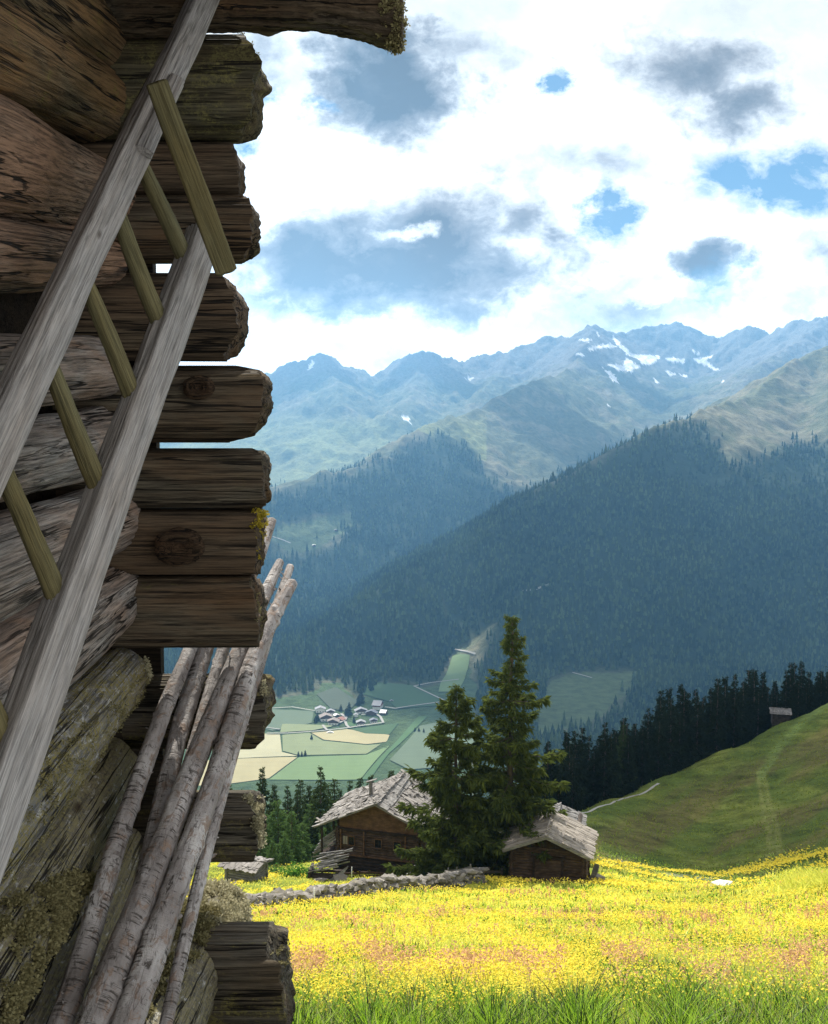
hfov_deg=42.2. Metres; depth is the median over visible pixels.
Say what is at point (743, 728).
spruce tree
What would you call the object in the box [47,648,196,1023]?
bark pole
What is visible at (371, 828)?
log chalet
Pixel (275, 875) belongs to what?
meadow flowers
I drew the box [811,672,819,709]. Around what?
spruce tree
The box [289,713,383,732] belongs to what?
road
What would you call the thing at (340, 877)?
stone block
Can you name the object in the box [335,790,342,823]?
spruce tree
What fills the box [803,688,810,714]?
spruce tree
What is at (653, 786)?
path
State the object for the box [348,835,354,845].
window
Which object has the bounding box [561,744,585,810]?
spruce tree
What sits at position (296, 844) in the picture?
larch tree
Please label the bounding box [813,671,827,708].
spruce tree
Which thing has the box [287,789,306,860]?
spruce tree
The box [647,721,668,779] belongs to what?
spruce tree
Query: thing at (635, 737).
spruce tree
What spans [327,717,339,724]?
farmhouse
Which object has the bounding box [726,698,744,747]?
spruce tree
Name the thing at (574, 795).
spruce tree
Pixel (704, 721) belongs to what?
spruce tree
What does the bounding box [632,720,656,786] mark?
spruce tree
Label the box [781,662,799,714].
spruce tree
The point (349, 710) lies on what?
spruce tree
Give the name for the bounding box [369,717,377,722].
farmhouse
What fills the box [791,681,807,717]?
spruce tree
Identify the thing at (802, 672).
spruce tree
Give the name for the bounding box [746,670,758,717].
spruce tree
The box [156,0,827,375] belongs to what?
sky
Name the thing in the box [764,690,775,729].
spruce tree
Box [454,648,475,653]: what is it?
road
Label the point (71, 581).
wooden ladder
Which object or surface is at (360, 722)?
farmhouse
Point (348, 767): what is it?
field
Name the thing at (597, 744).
spruce tree
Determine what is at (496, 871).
wooden fence
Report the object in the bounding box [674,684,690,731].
spruce tree
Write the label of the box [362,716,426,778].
field
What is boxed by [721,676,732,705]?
spruce tree
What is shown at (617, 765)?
spruce tree
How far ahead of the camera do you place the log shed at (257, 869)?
82.33 m
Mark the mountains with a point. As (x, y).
(536, 412)
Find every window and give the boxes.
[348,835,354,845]
[374,838,382,848]
[393,841,400,850]
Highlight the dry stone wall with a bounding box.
[243,867,489,908]
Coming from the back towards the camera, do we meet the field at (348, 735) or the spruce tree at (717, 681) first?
the field at (348, 735)
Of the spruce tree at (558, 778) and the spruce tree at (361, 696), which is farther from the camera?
the spruce tree at (361, 696)
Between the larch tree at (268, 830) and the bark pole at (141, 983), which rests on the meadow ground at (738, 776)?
the larch tree at (268, 830)
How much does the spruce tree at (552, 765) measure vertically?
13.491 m
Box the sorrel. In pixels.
[253,871,827,994]
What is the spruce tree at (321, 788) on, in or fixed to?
on the meadow ground at (738, 776)
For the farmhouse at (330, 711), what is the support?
on the mountains
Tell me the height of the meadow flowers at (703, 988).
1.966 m
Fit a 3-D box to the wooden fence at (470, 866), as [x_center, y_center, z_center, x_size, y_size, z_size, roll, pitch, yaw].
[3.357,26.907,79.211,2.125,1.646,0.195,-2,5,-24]
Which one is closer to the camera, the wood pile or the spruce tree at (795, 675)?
the wood pile
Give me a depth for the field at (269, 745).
1530.73 m
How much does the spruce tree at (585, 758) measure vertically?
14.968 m
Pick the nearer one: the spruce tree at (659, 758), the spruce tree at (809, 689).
the spruce tree at (659, 758)
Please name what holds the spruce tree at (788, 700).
on the meadow ground at (738, 776)
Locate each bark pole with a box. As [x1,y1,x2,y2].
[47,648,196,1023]
[76,558,283,1023]
[111,579,296,1023]
[132,648,213,964]
[159,564,293,1023]
[162,517,275,884]
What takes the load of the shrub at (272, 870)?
on the meadow ground at (738, 776)
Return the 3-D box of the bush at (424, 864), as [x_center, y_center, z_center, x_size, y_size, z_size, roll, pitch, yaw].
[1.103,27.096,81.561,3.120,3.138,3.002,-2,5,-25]
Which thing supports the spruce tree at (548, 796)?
on the meadow ground at (738, 776)
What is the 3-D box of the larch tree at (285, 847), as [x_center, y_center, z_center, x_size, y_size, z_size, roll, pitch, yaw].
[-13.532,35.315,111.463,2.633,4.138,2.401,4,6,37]
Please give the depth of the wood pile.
84.41 m
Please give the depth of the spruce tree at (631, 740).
193.21 m
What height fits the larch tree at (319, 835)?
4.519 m
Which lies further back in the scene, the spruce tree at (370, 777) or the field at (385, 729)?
the field at (385, 729)
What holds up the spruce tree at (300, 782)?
on the meadow ground at (738, 776)
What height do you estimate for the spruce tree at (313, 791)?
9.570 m
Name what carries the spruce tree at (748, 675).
on the meadow ground at (738, 776)
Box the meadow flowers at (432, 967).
[250,865,827,1012]
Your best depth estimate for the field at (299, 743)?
1546.00 m
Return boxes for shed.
[217,856,273,881]
[379,709,387,714]
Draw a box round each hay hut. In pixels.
[553,802,586,825]
[769,707,791,725]
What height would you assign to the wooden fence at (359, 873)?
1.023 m
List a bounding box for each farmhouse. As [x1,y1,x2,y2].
[315,705,325,712]
[318,712,332,721]
[326,708,334,713]
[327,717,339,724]
[354,707,366,713]
[356,719,365,724]
[365,709,377,714]
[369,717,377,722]
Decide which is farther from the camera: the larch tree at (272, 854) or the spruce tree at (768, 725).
the spruce tree at (768, 725)
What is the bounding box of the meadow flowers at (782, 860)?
[485,844,827,888]
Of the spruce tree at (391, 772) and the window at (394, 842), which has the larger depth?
the spruce tree at (391, 772)
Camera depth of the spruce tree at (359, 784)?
164.05 m
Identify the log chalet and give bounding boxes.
[312,769,448,874]
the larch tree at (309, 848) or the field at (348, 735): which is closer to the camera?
the larch tree at (309, 848)
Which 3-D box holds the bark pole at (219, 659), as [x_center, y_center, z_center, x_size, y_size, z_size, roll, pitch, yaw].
[-0.683,0.683,3.593,0.102,0.075,2.223,0,36,4]
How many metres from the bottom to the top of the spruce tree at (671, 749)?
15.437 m
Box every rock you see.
[314,878,327,881]
[586,873,604,883]
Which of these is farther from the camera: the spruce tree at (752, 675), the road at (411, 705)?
the road at (411, 705)
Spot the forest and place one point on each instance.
(296, 633)
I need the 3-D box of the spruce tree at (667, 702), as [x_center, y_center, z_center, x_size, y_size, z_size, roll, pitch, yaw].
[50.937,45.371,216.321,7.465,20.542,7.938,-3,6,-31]
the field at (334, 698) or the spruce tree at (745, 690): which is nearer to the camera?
the spruce tree at (745, 690)
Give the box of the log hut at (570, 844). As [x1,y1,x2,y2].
[501,810,598,883]
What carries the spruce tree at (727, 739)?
on the meadow ground at (738, 776)
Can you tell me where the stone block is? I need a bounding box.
[333,873,347,881]
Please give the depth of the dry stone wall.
65.85 m
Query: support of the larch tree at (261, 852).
on the meadow ground at (738, 776)
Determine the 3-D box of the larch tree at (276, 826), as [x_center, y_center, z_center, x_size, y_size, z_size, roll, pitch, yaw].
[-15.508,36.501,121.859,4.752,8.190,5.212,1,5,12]
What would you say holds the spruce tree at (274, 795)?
on the meadow ground at (738, 776)
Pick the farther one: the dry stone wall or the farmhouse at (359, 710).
the farmhouse at (359, 710)
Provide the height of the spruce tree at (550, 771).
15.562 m
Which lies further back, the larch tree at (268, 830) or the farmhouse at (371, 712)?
the farmhouse at (371, 712)
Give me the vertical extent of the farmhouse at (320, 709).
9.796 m
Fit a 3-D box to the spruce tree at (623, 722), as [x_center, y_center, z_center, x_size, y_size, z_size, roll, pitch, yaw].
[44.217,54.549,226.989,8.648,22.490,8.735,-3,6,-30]
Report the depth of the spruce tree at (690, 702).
232.21 m
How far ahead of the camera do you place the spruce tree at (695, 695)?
234.86 m
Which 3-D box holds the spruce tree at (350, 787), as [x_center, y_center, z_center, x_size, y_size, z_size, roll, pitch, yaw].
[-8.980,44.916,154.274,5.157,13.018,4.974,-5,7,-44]
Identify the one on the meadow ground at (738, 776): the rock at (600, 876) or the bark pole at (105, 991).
the rock at (600, 876)
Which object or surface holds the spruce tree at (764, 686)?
on the meadow ground at (738, 776)
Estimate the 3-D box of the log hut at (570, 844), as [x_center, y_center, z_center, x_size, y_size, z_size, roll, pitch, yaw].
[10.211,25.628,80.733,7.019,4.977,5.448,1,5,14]
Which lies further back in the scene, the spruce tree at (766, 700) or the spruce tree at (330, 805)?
the spruce tree at (766, 700)
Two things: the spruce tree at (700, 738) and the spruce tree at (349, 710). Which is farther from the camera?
the spruce tree at (349, 710)
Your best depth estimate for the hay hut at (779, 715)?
236.61 m
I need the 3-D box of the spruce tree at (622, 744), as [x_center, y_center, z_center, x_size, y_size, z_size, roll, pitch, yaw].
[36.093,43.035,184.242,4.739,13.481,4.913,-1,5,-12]
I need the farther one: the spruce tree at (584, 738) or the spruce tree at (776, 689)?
the spruce tree at (776, 689)
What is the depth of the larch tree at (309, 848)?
121.50 m
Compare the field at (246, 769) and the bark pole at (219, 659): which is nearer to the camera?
the bark pole at (219, 659)
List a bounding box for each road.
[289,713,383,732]
[385,702,436,707]
[414,679,457,699]
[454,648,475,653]
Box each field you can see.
[199,757,296,785]
[238,734,295,757]
[266,709,313,730]
[269,746,388,779]
[280,724,332,731]
[282,733,379,754]
[311,729,388,743]
[317,687,356,710]
[347,722,356,725]
[353,723,397,733]
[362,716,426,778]
[363,682,439,708]
[390,720,473,768]
[438,654,469,691]
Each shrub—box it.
[268,864,286,873]
[273,859,317,877]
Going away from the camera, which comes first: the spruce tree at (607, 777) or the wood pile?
the wood pile
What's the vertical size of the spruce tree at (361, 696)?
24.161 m
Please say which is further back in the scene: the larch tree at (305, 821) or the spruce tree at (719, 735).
the spruce tree at (719, 735)
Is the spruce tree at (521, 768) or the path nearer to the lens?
the spruce tree at (521, 768)
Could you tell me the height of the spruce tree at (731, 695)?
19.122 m
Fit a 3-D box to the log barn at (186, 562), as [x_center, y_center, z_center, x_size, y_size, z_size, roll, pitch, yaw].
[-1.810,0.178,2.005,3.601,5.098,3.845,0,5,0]
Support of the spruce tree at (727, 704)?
on the meadow ground at (738, 776)
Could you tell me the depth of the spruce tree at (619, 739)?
196.42 m
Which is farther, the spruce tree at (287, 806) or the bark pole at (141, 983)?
the spruce tree at (287, 806)
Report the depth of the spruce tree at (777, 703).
243.42 m
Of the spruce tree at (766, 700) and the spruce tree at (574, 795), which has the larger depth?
the spruce tree at (766, 700)
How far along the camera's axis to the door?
78.84 m
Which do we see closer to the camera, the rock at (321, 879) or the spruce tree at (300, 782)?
the rock at (321, 879)
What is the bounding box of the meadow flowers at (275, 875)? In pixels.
[186,861,447,896]
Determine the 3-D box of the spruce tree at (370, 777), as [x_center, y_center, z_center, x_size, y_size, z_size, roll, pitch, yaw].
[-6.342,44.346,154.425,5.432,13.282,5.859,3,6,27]
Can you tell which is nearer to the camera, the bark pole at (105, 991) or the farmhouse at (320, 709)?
the bark pole at (105, 991)
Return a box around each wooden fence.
[344,870,409,877]
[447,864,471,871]
[484,867,502,877]
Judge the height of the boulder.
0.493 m
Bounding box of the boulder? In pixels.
[710,879,732,886]
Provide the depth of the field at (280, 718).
1725.46 m
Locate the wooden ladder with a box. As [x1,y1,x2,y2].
[0,0,236,883]
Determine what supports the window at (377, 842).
in the log chalet
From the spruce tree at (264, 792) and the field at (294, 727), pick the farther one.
the field at (294, 727)
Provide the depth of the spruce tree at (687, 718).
216.84 m
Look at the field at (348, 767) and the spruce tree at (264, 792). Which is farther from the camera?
the field at (348, 767)
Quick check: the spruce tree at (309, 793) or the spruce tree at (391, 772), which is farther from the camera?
the spruce tree at (391, 772)
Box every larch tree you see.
[256,814,274,854]
[256,836,269,858]
[262,800,295,861]
[266,841,280,865]
[275,811,306,863]
[277,833,295,865]
[293,822,316,862]
[299,804,323,859]
[313,827,326,861]
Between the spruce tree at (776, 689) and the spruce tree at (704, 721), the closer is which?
the spruce tree at (704, 721)
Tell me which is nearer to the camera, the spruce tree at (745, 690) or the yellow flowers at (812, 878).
the yellow flowers at (812, 878)
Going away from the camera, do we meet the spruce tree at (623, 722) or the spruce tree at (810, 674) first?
the spruce tree at (623, 722)
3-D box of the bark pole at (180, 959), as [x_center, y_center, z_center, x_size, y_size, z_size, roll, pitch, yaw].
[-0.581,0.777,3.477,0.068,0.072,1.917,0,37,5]
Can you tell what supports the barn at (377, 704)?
on the mountains
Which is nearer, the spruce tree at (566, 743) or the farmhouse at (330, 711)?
the spruce tree at (566, 743)
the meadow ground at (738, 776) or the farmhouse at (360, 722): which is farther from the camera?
the farmhouse at (360, 722)
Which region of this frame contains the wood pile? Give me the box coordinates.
[306,848,352,881]
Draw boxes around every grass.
[190,859,507,894]
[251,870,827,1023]
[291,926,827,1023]
[572,846,827,891]
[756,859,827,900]
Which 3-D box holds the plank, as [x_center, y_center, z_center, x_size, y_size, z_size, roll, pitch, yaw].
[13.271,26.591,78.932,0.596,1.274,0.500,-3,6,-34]
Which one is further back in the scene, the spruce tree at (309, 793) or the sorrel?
the spruce tree at (309, 793)
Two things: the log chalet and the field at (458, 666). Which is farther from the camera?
the field at (458, 666)
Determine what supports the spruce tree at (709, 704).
on the meadow ground at (738, 776)
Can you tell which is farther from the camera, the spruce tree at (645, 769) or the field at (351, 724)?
the field at (351, 724)
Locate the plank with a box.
[589,863,599,881]
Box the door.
[535,858,560,883]
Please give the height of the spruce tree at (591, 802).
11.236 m
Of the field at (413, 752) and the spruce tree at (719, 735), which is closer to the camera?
the spruce tree at (719, 735)
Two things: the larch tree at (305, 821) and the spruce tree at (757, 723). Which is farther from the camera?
the spruce tree at (757, 723)
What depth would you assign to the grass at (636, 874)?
98.33 m
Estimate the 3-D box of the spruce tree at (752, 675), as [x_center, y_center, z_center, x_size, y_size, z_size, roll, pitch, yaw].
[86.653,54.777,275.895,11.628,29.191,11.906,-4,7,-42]
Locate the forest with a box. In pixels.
[164,412,827,757]
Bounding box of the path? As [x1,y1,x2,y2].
[582,783,659,812]
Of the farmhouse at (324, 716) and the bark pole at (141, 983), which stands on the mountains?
the farmhouse at (324, 716)
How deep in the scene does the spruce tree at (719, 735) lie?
223.90 m
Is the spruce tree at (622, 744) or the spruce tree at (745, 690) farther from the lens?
the spruce tree at (745, 690)
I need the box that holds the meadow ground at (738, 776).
[185,703,827,972]
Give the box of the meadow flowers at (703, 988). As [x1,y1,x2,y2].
[319,961,826,1015]
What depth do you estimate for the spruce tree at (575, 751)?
172.84 m
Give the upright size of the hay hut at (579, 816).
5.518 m
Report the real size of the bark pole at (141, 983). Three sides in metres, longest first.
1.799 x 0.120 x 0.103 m
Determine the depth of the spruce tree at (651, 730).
205.59 m
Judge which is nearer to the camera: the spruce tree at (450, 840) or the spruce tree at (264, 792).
the spruce tree at (450, 840)
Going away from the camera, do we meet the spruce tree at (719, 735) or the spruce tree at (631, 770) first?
the spruce tree at (631, 770)
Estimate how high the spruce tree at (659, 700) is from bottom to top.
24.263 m
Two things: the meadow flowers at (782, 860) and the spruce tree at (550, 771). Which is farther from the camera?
the spruce tree at (550, 771)
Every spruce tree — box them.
[256,767,277,835]
[266,784,281,835]
[279,786,293,842]
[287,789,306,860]
[288,779,308,825]
[299,785,312,836]
[301,767,332,861]
[307,790,325,842]
[321,785,336,837]
[323,779,340,824]
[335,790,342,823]
[347,702,352,714]
[347,780,352,791]
[355,697,361,705]
[355,777,363,787]
[358,690,364,703]
[366,775,374,784]
[380,684,508,880]
[387,770,394,777]
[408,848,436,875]
[457,614,571,882]
[538,741,557,796]
[540,767,551,801]
[547,754,559,799]
[550,765,567,805]
[557,730,571,772]
[559,754,584,811]
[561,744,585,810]
[563,731,591,808]
[576,728,588,775]
[577,735,594,804]
[583,746,601,806]
[587,722,619,802]
[594,740,598,753]
[602,733,625,797]
[613,718,630,740]
[614,725,637,788]
[616,727,622,761]
[617,723,639,788]
[618,735,638,795]
[630,723,638,752]
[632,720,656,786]
[639,707,659,778]
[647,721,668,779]
[649,690,666,743]
[656,700,687,774]
[657,687,678,758]
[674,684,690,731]
[676,688,694,747]
[684,692,706,747]
[685,696,711,764]
[690,689,699,717]
[695,701,709,757]
[702,696,707,711]
[703,687,716,725]
[704,684,729,755]
[707,677,723,722]
[709,705,728,751]
[718,686,731,742]
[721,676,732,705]
[723,674,746,741]
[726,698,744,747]
[735,681,752,740]
[738,670,752,698]
[739,690,753,740]
[739,710,749,744]
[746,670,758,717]
[747,669,759,704]
[750,692,765,739]
[751,671,767,732]
[758,687,770,730]
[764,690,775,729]
[771,680,779,704]
[774,694,780,707]
[778,670,796,719]
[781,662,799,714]
[788,663,803,709]
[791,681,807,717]
[795,661,813,709]
[801,672,812,693]
[803,679,814,711]
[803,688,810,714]
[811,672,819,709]
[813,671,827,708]
[823,674,827,703]
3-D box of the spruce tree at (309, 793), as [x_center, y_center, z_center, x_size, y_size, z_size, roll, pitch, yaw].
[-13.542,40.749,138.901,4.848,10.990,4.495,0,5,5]
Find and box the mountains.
[160,316,827,836]
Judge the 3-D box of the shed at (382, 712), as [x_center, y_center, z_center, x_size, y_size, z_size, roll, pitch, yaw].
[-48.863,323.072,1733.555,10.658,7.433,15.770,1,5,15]
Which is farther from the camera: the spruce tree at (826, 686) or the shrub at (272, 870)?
the spruce tree at (826, 686)
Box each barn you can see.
[0,0,410,1023]
[371,700,383,709]
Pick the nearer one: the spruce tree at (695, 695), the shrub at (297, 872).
the shrub at (297, 872)
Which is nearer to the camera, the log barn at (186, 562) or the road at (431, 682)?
the log barn at (186, 562)
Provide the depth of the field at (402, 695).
1849.71 m
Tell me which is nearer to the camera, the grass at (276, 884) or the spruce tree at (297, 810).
the grass at (276, 884)
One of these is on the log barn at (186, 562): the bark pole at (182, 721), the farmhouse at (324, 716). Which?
the bark pole at (182, 721)
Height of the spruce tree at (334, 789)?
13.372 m

